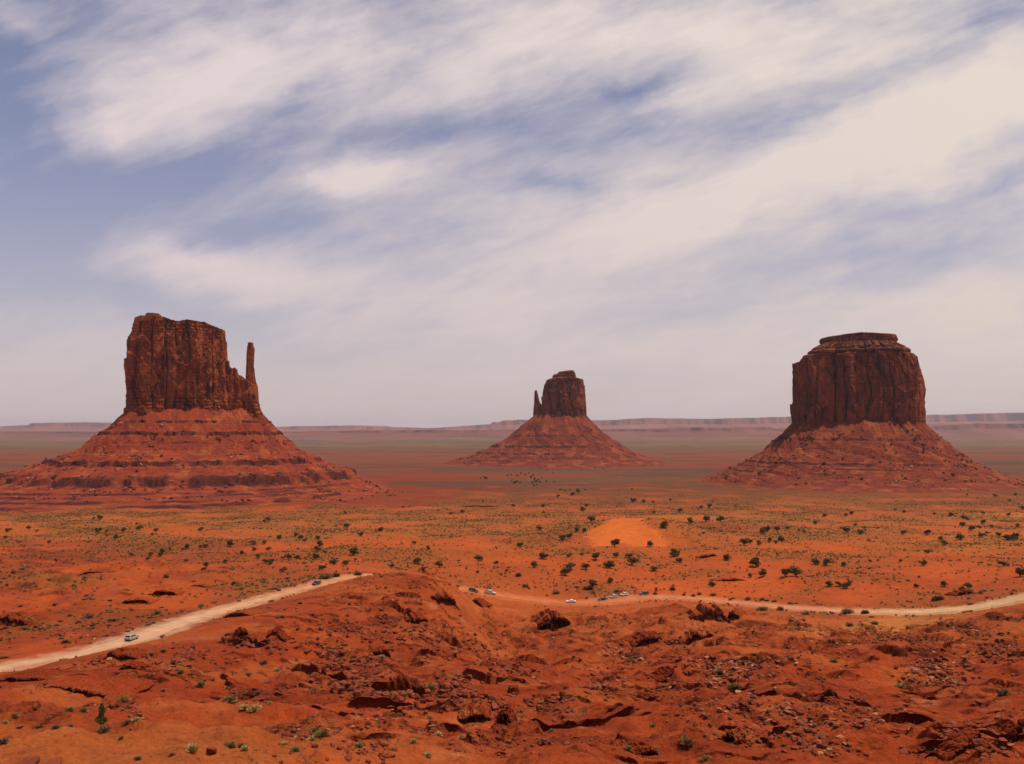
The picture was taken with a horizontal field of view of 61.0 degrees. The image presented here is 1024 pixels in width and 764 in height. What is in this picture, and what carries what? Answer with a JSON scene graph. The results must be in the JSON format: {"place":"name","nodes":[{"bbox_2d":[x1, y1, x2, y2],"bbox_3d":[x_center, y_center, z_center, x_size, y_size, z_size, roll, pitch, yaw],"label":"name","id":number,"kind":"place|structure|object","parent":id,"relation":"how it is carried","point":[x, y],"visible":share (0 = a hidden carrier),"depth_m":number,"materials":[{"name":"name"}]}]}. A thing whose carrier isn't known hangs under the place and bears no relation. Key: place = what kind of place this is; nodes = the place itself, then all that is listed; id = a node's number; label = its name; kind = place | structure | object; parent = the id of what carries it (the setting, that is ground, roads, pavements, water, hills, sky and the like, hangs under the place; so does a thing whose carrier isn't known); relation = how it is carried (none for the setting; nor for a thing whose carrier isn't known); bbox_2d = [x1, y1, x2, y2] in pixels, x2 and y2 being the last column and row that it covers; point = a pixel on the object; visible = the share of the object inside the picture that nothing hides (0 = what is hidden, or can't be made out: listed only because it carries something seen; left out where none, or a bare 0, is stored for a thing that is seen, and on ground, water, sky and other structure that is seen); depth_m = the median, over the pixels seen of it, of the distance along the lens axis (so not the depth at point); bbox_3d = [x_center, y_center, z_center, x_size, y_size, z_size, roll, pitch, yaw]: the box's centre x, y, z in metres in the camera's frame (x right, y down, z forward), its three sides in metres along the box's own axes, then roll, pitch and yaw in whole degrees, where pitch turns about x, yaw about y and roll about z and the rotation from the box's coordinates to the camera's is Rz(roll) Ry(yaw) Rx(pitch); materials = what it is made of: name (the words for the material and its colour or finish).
{"place":"outdoors","nodes":[
{"label":"outdoors","id":0,"kind":"place"},
{"bbox_2d":[0,437,1023,763],"bbox_3d":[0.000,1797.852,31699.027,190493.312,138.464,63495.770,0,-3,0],"label":"ground","id":1,"kind":"structure","parent":0,"point":[416,473],"depth_m":325.26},
{"bbox_2d":[0,737,9,744],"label":"desert shrub","id":2,"kind":"object","parent":1,"relation":"on","point":[3,741],"visible":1,"depth_m":68.91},
{"bbox_2d":[0,611,48,625],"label":"rock outcrop","id":3,"kind":"object","parent":1,"relation":"on","point":[17,616],"visible":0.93,"depth_m":273.69,"materials":[{"name":"stone"}]},
{"bbox_2d":[18,755,39,763],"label":"boulder","id":4,"kind":"object","parent":1,"relation":"on","point":[31,759],"visible":1,"depth_m":57.48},
{"bbox_2d":[0,668,70,681],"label":"rock outcrop","id":5,"kind":"object","parent":1,"relation":"on","point":[38,674],"visible":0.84,"depth_m":155.93,"materials":[{"name":"stone"}]},
{"bbox_2d":[32,724,45,728],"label":"desert shrub","id":6,"kind":"object","parent":1,"relation":"on","point":[35,726],"visible":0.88,"depth_m":86.29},
{"bbox_2d":[46,757,62,763],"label":"boulder","id":7,"kind":"object","parent":1,"relation":"on","point":[57,760],"visible":1,"depth_m":58.95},
{"bbox_2d":[63,706,75,711],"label":"desert shrub","id":8,"kind":"object","parent":1,"relation":"on","point":[70,708],"visible":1,"depth_m":104.05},
{"bbox_2d":[83,613,94,618],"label":"desert shrub","id":9,"kind":"object","parent":1,"relation":"on","point":[89,616],"visible":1,"depth_m":287.40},
{"bbox_2d":[79,568,113,574],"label":"rock outcrop","id":10,"kind":"object","parent":1,"relation":"on","point":[97,571],"visible":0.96,"depth_m":391.67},
{"bbox_2d":[94,703,107,723],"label":"pinyon tree","id":11,"kind":"object","parent":1,"relation":"on","point":[100,719],"visible":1,"depth_m":90.64,"materials":[{"name":"green plant"}]},
{"bbox_2d":[44,675,159,696],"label":"rock outcrop","id":12,"kind":"object","parent":1,"relation":"on","point":[93,685],"visible":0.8,"depth_m":142.79,"materials":[{"name":"stone"}]},
{"bbox_2d":[96,725,110,733],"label":"desert shrub","id":13,"kind":"object","parent":1,"relation":"on","point":[100,730],"visible":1,"depth_m":81.08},
{"bbox_2d":[116,695,130,701],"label":"desert shrub","id":14,"kind":"object","parent":1,"relation":"on","point":[121,698],"visible":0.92,"depth_m":112.07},
{"bbox_2d":[102,647,160,659],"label":"rock outcrop","id":15,"kind":"object","parent":1,"relation":"on","point":[126,653],"visible":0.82,"depth_m":192.99,"materials":[{"name":"stone"}]},
{"bbox_2d":[119,661,154,669],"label":"rock outcrop","id":16,"kind":"object","parent":1,"relation":"on","point":[134,665],"visible":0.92,"depth_m":164.71,"materials":[{"name":"stone"}]},
{"bbox_2d":[121,594,159,603],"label":"rock outcrop","id":17,"kind":"object","parent":1,"relation":"on","point":[136,599],"visible":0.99,"depth_m":327.56,"materials":[{"name":"stone"}]},
{"bbox_2d":[151,588,190,595],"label":"rock outcrop","id":18,"kind":"object","parent":1,"relation":"on","point":[170,591],"visible":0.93,"depth_m":348.60,"materials":[{"name":"stone"}]},
{"bbox_2d":[184,742,198,751],"bbox_3d":[-23.870,27.167,64.674,1.136,0.669,1.163,1,-3,-22],"label":"desert shrub","id":19,"kind":"object","parent":1,"relation":"on","point":[190,747],"visible":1,"depth_m":64.61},
{"bbox_2d":[0,313,396,511],"bbox_3d":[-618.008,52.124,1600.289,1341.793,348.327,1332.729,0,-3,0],"label":"mitten butte","id":20,"kind":"object","parent":1,"relation":"on","point":[188,386],"visible":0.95,"depth_m":1491.46,"materials":[{"name":"stone"}]},
{"bbox_2d":[0,422,402,505],"bbox_3d":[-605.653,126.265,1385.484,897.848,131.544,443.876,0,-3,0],"label":"talus boulders","id":21,"kind":"object","parent":20,"relation":"on","point":[141,464],"visible":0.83,"depth_m":1411.49,"materials":[{"name":"stone"}]},
{"bbox_2d":[196,680,204,686],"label":"desert shrub","id":22,"kind":"object","parent":1,"relation":"on","point":[200,684],"visible":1,"depth_m":164.78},
{"bbox_2d":[192,584,209,587],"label":"rock outcrop","id":23,"kind":"object","parent":1,"relation":"on","point":[204,585],"visible":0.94,"depth_m":371.16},
{"bbox_2d":[206,746,216,754],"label":"boulder","id":24,"kind":"object","parent":1,"relation":"on","point":[211,750],"visible":1,"depth_m":65.24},
{"bbox_2d":[219,694,237,701],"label":"desert shrub","id":25,"kind":"object","parent":1,"relation":"on","point":[229,699],"visible":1,"depth_m":118.85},
{"bbox_2d":[224,740,236,746],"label":"desert shrub","id":26,"kind":"object","parent":1,"relation":"on","point":[230,744],"visible":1,"depth_m":69.79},
{"bbox_2d":[231,626,247,644],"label":"rock outcrop","id":27,"kind":"object","parent":1,"relation":"on","point":[239,631],"visible":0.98,"depth_m":218.32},
{"bbox_2d":[239,703,249,709],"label":"desert shrub","id":28,"kind":"object","parent":1,"relation":"on","point":[244,706],"visible":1,"depth_m":113.73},
{"bbox_2d":[240,745,249,751],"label":"desert shrub","id":29,"kind":"object","parent":1,"relation":"on","point":[244,748],"visible":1,"depth_m":69.21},
{"bbox_2d":[224,609,267,617],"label":"rock outcrop","id":30,"kind":"object","parent":1,"relation":"on","point":[242,613],"visible":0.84,"depth_m":265.59,"materials":[{"name":"stone"}]},
{"bbox_2d":[246,703,262,712],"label":"desert shrub","id":31,"kind":"object","parent":1,"relation":"on","point":[253,708],"visible":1,"depth_m":113.57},
{"bbox_2d":[266,624,292,642],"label":"rock outcrop","id":32,"kind":"object","parent":1,"relation":"on","point":[279,632],"visible":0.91,"depth_m":217.18,"materials":[{"name":"stone"}]},
{"bbox_2d":[289,745,300,752],"bbox_3d":[-16.239,27.435,65.067,0.944,0.452,1.201,1,-3,-10],"label":"desert shrub","id":33,"kind":"object","parent":1,"relation":"on","point":[293,749],"visible":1,"depth_m":65.00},
{"bbox_2d":[300,748,317,763],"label":"dead snag","id":34,"kind":"object","parent":1,"relation":"on","point":[306,760],"visible":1,"depth_m":63.46,"materials":[{"name":"wood"}]},
{"bbox_2d":[305,735,317,740],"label":"desert shrub","id":35,"kind":"object","parent":1,"relation":"on","point":[313,738],"visible":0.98,"depth_m":73.96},
{"bbox_2d":[313,728,329,736],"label":"desert shrub","id":36,"kind":"object","parent":1,"relation":"on","point":[322,734],"visible":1,"depth_m":74.44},
{"bbox_2d":[320,573,331,578],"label":"desert shrub","id":37,"kind":"object","parent":1,"relation":"on","point":[325,576],"visible":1,"depth_m":388.29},
{"bbox_2d":[344,754,351,761],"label":"boulder","id":38,"kind":"object","parent":1,"relation":"on","point":[348,757],"visible":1,"depth_m":65.18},
{"bbox_2d":[349,547,358,554],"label":"juniper tree","id":39,"kind":"object","parent":1,"relation":"on","point":[353,550],"visible":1,"depth_m":533.54,"materials":[{"name":"green plant"}]},
{"bbox_2d":[353,690,361,696],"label":"boulder","id":40,"kind":"object","parent":1,"relation":"on","point":[357,693],"visible":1,"depth_m":124.99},
{"bbox_2d":[354,741,362,747],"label":"desert shrub","id":41,"kind":"object","parent":1,"relation":"on","point":[358,744],"visible":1,"depth_m":69.26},
{"bbox_2d":[362,691,372,695],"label":"boulder","id":42,"kind":"object","parent":1,"relation":"on","point":[367,693],"visible":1,"depth_m":125.52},
{"bbox_2d":[368,646,390,656],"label":"rock outcrop","id":43,"kind":"object","parent":1,"relation":"on","point":[384,650],"visible":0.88,"depth_m":214.86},
{"bbox_2d":[390,691,397,698],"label":"boulder","id":44,"kind":"object","parent":1,"relation":"on","point":[394,694],"visible":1,"depth_m":127.19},
{"bbox_2d":[406,689,412,696],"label":"boulder","id":45,"kind":"object","parent":1,"relation":"on","point":[409,692],"visible":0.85,"depth_m":154.33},
{"bbox_2d":[404,604,427,623],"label":"rock outcrop","id":46,"kind":"object","parent":1,"relation":"on","point":[418,617],"visible":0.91,"depth_m":278.28,"materials":[{"name":"stone"}]},
{"bbox_2d":[422,751,431,757],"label":"desert shrub","id":47,"kind":"object","parent":1,"relation":"on","point":[428,754],"visible":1,"depth_m":70.43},
{"bbox_2d":[426,683,436,690],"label":"desert shrub","id":48,"kind":"object","parent":1,"relation":"on","point":[430,686],"visible":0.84,"depth_m":165.33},
{"bbox_2d":[431,588,459,610],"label":"rock outcrop","id":49,"kind":"object","parent":1,"relation":"on","point":[444,595],"visible":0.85,"depth_m":313.07,"materials":[{"name":"stone"}]},
{"bbox_2d":[457,703,491,723],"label":"rock outcrop","id":50,"kind":"object","parent":1,"relation":"on","point":[474,712],"visible":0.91,"depth_m":125.29,"materials":[{"name":"stone"}]},
{"bbox_2d":[460,503,499,506],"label":"rock outcrop","id":51,"kind":"object","parent":1,"relation":"on","point":[482,504],"visible":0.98,"depth_m":1212.09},
{"bbox_2d":[472,598,492,606],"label":"rock outcrop","id":52,"kind":"object","parent":1,"relation":"on","point":[482,602],"visible":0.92,"depth_m":386.41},
{"bbox_2d":[487,694,496,698],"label":"boulder","id":53,"kind":"object","parent":1,"relation":"on","point":[491,696],"visible":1,"depth_m":161.22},
{"bbox_2d":[491,701,499,709],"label":"boulder","id":54,"kind":"object","parent":1,"relation":"on","point":[494,706],"visible":1,"depth_m":158.67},
{"bbox_2d":[493,703,516,724],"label":"rock outcrop","id":55,"kind":"object","parent":1,"relation":"on","point":[507,712],"visible":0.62,"depth_m":89.51,"materials":[{"name":"stone"}]},
{"bbox_2d":[0,570,1023,763],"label":"loose rocks","id":56,"kind":"object","parent":1,"relation":"on","point":[709,665],"visible":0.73,"depth_m":186.16,"materials":[{"name":"stone"}]},
{"bbox_2d":[0,493,1023,679],"bbox_3d":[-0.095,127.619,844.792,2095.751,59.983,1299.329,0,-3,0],"label":"desert scrub","id":57,"kind":"object","parent":1,"relation":"on","point":[440,535],"visible":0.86,"depth_m":696.95,"materials":[{"name":"green plant"}]},
{"bbox_2d":[0,423,1023,436],"bbox_3d":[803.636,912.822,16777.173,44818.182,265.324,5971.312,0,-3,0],"label":"mesas","id":58,"kind":"structure","parent":1,"relation":"on","point":[984,430],"depth_m":15933.60,"materials":[{"name":"stone"}]},
{"bbox_2d":[0,413,1023,431],"bbox_3d":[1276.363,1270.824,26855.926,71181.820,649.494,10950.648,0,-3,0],"label":"mesas","id":59,"kind":"structure","parent":1,"relation":"on","point":[777,422],"depth_m":25078.77,"materials":[{"name":"stone"}]},
{"bbox_2d":[530,608,570,630],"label":"rock outcrop","id":60,"kind":"object","parent":1,"relation":"on","point":[547,617],"visible":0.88,"depth_m":352.85,"materials":[{"name":"stone"}]},
{"bbox_2d":[443,370,664,468],"bbox_3d":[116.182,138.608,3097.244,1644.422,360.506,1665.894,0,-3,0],"label":"mitten butte","id":61,"kind":"object","parent":1,"relation":"on","point":[561,409],"visible":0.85,"depth_m":2947.41,"materials":[{"name":"stone"}]},
{"bbox_2d":[460,423,653,463],"bbox_3d":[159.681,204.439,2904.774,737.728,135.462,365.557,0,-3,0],"label":"talus boulders","id":62,"kind":"object","parent":61,"relation":"on","point":[556,449],"visible":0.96,"depth_m":2907.79,"materials":[{"name":"stone"}]},
{"bbox_2d":[560,567,571,574],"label":"juniper tree","id":63,"kind":"object","parent":1,"relation":"on","point":[566,570],"visible":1,"depth_m":479.68,"materials":[{"name":"green plant"}]},
{"bbox_2d":[582,586,594,590],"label":"desert shrub","id":64,"kind":"object","parent":1,"relation":"on","point":[588,588],"visible":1,"depth_m":441.42,"materials":[{"name":"green plant"}]},
{"bbox_2d":[588,580,597,585],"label":"juniper tree","id":65,"kind":"object","parent":1,"relation":"on","point":[592,582],"visible":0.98,"depth_m":449.81,"materials":[{"name":"green plant"}]},
{"bbox_2d":[603,560,615,568],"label":"juniper tree","id":66,"kind":"object","parent":1,"relation":"on","point":[608,564],"visible":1,"depth_m":506.65,"materials":[{"name":"green plant"}]},
{"bbox_2d":[611,539,619,546],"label":"juniper tree","id":67,"kind":"object","parent":1,"relation":"on","point":[614,542],"visible":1,"depth_m":620.07,"materials":[{"name":"green plant"}]},
{"bbox_2d":[627,557,638,564],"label":"juniper tree","id":68,"kind":"object","parent":1,"relation":"on","point":[632,560],"visible":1,"depth_m":524.83,"materials":[{"name":"green plant"}]},
{"bbox_2d":[625,740,658,755],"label":"rock outcrop","id":69,"kind":"object","parent":1,"relation":"on","point":[644,748],"visible":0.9,"depth_m":77.28,"materials":[{"name":"stone"}]},
{"bbox_2d":[624,630,661,647],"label":"rock outcrop","id":70,"kind":"object","parent":1,"relation":"on","point":[639,637],"visible":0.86,"depth_m":300.19,"materials":[{"name":"stone"}]},
{"bbox_2d":[636,692,657,700],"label":"rock outcrop","id":71,"kind":"object","parent":1,"relation":"on","point":[646,696],"visible":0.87,"depth_m":168.18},
{"bbox_2d":[646,665,673,682],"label":"rock outcrop","id":72,"kind":"object","parent":1,"relation":"on","point":[661,674],"visible":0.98,"depth_m":233.93,"materials":[{"name":"stone"}]},
{"bbox_2d":[659,520,667,526],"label":"juniper tree","id":73,"kind":"object","parent":1,"relation":"on","point":[663,523],"visible":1,"depth_m":686.46,"materials":[{"name":"green plant"}]},
{"bbox_2d":[670,548,679,556],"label":"juniper tree","id":74,"kind":"object","parent":1,"relation":"on","point":[675,552],"visible":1,"depth_m":583.42,"materials":[{"name":"green plant"}]},
{"bbox_2d":[679,735,694,745],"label":"desert shrub","id":75,"kind":"object","parent":1,"relation":"on","point":[686,741],"visible":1,"depth_m":78.78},
{"bbox_2d":[682,629,714,644],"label":"rock outcrop","id":76,"kind":"object","parent":1,"relation":"on","point":[692,634],"visible":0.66,"depth_m":293.49,"materials":[{"name":"stone"}]},
{"bbox_2d":[679,603,730,622],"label":"rock outcrop","id":77,"kind":"object","parent":1,"relation":"on","point":[701,611],"visible":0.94,"depth_m":345.25,"materials":[{"name":"stone"}]},
{"bbox_2d":[699,754,710,761],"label":"desert shrub","id":78,"kind":"object","parent":1,"relation":"on","point":[704,758],"visible":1,"depth_m":73.47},
{"bbox_2d":[695,553,716,557],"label":"rock outcrop","id":79,"kind":"object","parent":1,"relation":"on","point":[705,555],"visible":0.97,"depth_m":565.29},
{"bbox_2d":[709,576,745,580],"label":"rock outcrop","id":80,"kind":"object","parent":1,"relation":"on","point":[730,578],"visible":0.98,"depth_m":471.94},
{"bbox_2d":[725,683,742,690],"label":"desert shrub","id":81,"kind":"object","parent":1,"relation":"on","point":[731,687],"visible":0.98,"depth_m":172.89,"materials":[{"name":"green plant"}]},
{"bbox_2d":[727,607,746,618],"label":"rock outcrop","id":82,"kind":"object","parent":1,"relation":"on","point":[735,613],"visible":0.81,"depth_m":352.93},
{"bbox_2d":[721,726,762,745],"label":"rock outcrop","id":83,"kind":"object","parent":1,"relation":"on","point":[737,735],"visible":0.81,"depth_m":81.71,"materials":[{"name":"stone"}]},
{"bbox_2d":[739,538,748,544],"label":"juniper tree","id":84,"kind":"object","parent":1,"relation":"on","point":[743,541],"visible":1,"depth_m":629.41,"materials":[{"name":"green plant"}]},
{"bbox_2d":[749,557,760,566],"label":"juniper tree","id":85,"kind":"object","parent":1,"relation":"on","point":[754,560],"visible":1,"depth_m":525.47,"materials":[{"name":"green plant"}]},
{"bbox_2d":[755,606,769,610],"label":"desert shrub","id":86,"kind":"object","parent":1,"relation":"on","point":[764,608],"visible":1,"depth_m":386.63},
{"bbox_2d":[758,569,766,576],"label":"juniper tree","id":87,"kind":"object","parent":1,"relation":"on","point":[762,572],"visible":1,"depth_m":475.71,"materials":[{"name":"green plant"}]},
{"bbox_2d":[758,714,766,719],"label":"boulder","id":88,"kind":"object","parent":1,"relation":"on","point":[762,717],"visible":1,"depth_m":108.33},
{"bbox_2d":[781,568,789,576],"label":"juniper tree","id":89,"kind":"object","parent":1,"relation":"on","point":[785,571],"visible":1,"depth_m":467.38,"materials":[{"name":"green plant"}]},
{"bbox_2d":[789,565,802,575],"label":"juniper tree","id":90,"kind":"object","parent":1,"relation":"on","point":[794,569],"visible":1,"depth_m":470.08,"materials":[{"name":"green plant"}]},
{"bbox_2d":[793,730,804,734],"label":"boulder","id":91,"kind":"object","parent":1,"relation":"on","point":[795,732],"visible":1,"depth_m":81.79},
{"bbox_2d":[817,743,827,748],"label":"boulder","id":92,"kind":"object","parent":1,"relation":"on","point":[821,746],"visible":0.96,"depth_m":71.98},
{"bbox_2d":[840,608,854,613],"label":"desert shrub","id":93,"kind":"object","parent":1,"relation":"on","point":[847,611],"visible":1,"depth_m":375.74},
{"bbox_2d":[698,332,1023,493],"bbox_3d":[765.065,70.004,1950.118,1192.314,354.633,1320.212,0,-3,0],"label":"block butte","id":94,"kind":"object","parent":1,"relation":"on","point":[858,383],"visible":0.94,"depth_m":1836.69,"materials":[{"name":"stone"}]},
{"bbox_2d":[706,428,1023,490],"bbox_3d":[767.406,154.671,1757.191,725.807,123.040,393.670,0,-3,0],"label":"talus boulders","id":95,"kind":"object","parent":94,"relation":"on","point":[962,466],"visible":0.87,"depth_m":1765.97,"materials":[{"name":"stone"}]},
{"bbox_2d":[894,682,908,688],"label":"desert shrub","id":96,"kind":"object","parent":1,"relation":"on","point":[899,685],"visible":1,"depth_m":207.44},
{"bbox_2d":[891,727,944,752],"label":"rock outcrop","id":97,"kind":"object","parent":1,"relation":"on","point":[931,732],"visible":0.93,"depth_m":73.66,"materials":[{"name":"stone"}]},
{"bbox_2d":[931,594,944,600],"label":"desert shrub","id":98,"kind":"object","parent":1,"relation":"on","point":[938,597],"visible":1,"depth_m":382.16,"materials":[{"name":"green plant"}]},
{"bbox_2d":[924,726,985,760],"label":"rock outcrop","id":99,"kind":"object","parent":1,"relation":"on","point":[948,748],"visible":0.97,"depth_m":68.07,"materials":[{"name":"stone"}]},
{"bbox_2d":[944,589,971,595],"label":"rock outcrop","id":100,"kind":"object","parent":1,"relation":"on","point":[958,592],"visible":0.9,"depth_m":386.98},
{"bbox_2d":[975,746,985,751],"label":"boulder","id":101,"kind":"object","parent":1,"relation":"on","point":[981,749],"visible":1,"depth_m":66.27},
{"bbox_2d":[998,688,1009,694],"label":"desert shrub","id":102,"kind":"object","parent":1,"relation":"on","point":[1003,691],"visible":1,"depth_m":168.04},
{"bbox_2d":[987,718,1023,741],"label":"rock outcrop","id":103,"kind":"object","parent":1,"relation":"on","point":[1010,727],"visible":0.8,"depth_m":71.44,"materials":[{"name":"stone"}]},
{"bbox_2d":[1002,750,1010,756],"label":"boulder","id":104,"kind":"object","parent":1,"relation":"on","point":[1005,753],"visible":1,"depth_m":65.63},
{"bbox_2d":[1015,567,1023,576],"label":"juniper tree","id":105,"kind":"object","parent":1,"relation":"on","point":[1020,571],"visible":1,"depth_m":406.96,"materials":[{"name":"green plant"}]},
{"bbox_2d":[0,574,1023,671],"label":"road","id":106,"kind":"structure","parent":0,"point":[157,631],"depth_m":350.76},
{"bbox_2d":[124,634,138,640],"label":"moving car","id":107,"kind":"object","parent":106,"relation":"on","point":[131,637],"visible":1,"depth_m":242.48,"materials":[{"name":"beige paint"}]},
{"bbox_2d":[0,0,1023,427],"label":"sky","id":108,"kind":"structure","parent":0,"point":[410,213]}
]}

